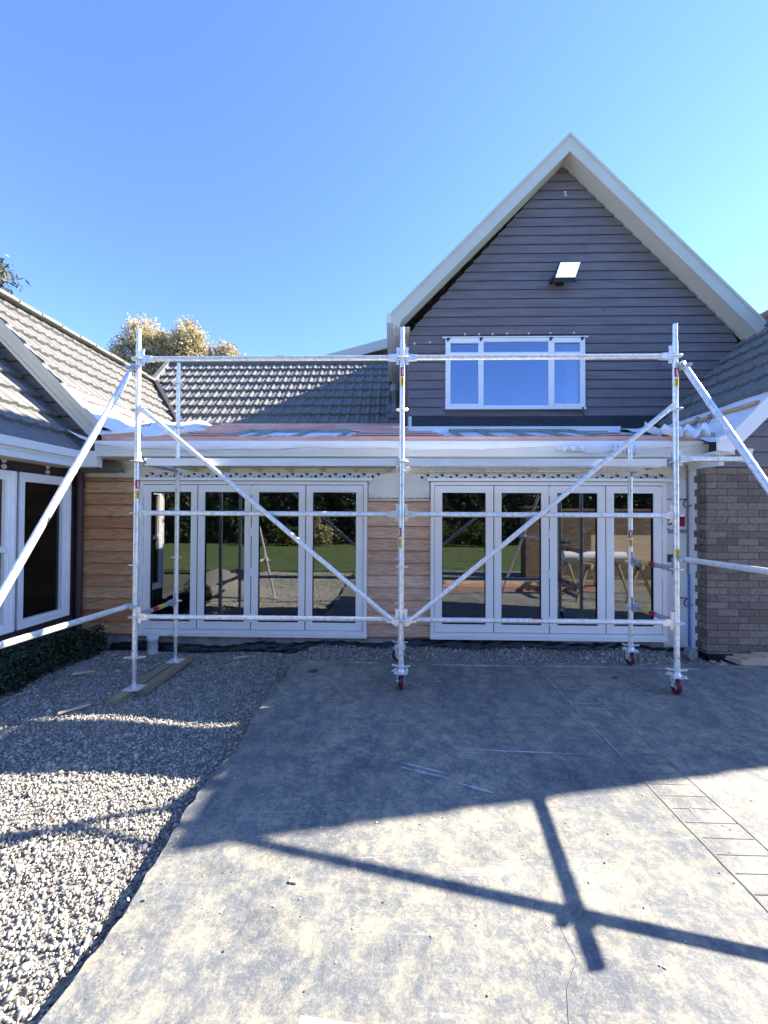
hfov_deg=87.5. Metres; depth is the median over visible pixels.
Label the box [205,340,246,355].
birch tree
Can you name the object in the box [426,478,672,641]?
folding door
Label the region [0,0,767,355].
sky
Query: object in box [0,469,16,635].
window
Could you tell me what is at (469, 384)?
window
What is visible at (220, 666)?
gravel
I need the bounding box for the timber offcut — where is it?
[102,432,141,440]
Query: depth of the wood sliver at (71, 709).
3.51 m
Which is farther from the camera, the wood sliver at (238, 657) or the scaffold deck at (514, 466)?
the wood sliver at (238, 657)
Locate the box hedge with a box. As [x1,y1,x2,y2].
[0,621,108,695]
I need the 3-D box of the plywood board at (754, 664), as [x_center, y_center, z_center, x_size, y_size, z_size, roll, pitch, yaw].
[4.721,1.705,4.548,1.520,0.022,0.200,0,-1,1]
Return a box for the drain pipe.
[147,634,158,654]
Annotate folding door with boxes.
[138,477,371,638]
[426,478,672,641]
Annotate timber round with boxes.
[683,647,697,660]
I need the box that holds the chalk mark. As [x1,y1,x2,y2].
[123,662,752,968]
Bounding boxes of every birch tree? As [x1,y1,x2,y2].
[105,311,216,376]
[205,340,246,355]
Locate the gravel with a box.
[0,644,728,1023]
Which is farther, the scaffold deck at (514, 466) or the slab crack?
the scaffold deck at (514, 466)
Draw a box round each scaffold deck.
[144,458,398,472]
[404,458,668,474]
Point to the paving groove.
(675, 795)
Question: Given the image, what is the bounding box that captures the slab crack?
[555,901,577,1023]
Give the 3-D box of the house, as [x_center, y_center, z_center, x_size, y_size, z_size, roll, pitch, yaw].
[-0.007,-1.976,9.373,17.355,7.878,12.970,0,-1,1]
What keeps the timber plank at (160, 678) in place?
on the gravel
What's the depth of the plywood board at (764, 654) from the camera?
4.60 m
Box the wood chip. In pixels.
[289,879,296,883]
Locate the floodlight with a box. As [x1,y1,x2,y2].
[549,262,580,285]
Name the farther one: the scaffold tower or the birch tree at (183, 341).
the birch tree at (183, 341)
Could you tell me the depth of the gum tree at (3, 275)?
11.84 m
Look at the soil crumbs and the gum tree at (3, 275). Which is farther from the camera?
the gum tree at (3, 275)
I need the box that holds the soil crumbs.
[203,769,737,996]
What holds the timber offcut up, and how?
on the house
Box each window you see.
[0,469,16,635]
[14,472,71,630]
[445,338,586,409]
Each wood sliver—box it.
[58,704,90,713]
[71,670,94,674]
[233,656,248,658]
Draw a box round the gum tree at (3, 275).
[0,255,29,294]
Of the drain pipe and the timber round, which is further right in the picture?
the timber round
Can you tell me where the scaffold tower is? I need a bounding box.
[0,323,767,693]
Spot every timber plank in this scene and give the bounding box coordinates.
[106,662,173,704]
[136,656,192,693]
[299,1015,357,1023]
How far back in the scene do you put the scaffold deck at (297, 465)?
3.90 m
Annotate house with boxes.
[0,132,767,672]
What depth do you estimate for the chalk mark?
2.82 m
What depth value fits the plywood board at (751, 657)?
4.56 m
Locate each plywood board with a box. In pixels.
[725,658,767,665]
[726,656,767,662]
[733,654,767,660]
[751,652,767,656]
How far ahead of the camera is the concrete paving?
1.90 m
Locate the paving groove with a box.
[532,663,767,910]
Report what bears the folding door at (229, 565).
in the house
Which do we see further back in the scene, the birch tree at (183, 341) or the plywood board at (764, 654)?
the birch tree at (183, 341)
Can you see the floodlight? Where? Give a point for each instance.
(566, 271)
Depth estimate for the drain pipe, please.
5.01 m
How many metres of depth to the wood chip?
1.79 m
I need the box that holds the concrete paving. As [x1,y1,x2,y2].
[38,659,767,1023]
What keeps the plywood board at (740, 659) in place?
on the plywood board at (754, 664)
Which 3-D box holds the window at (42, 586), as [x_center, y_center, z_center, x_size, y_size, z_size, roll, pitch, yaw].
[-4.015,0.429,4.705,0.115,1.724,0.697,0,-1,1]

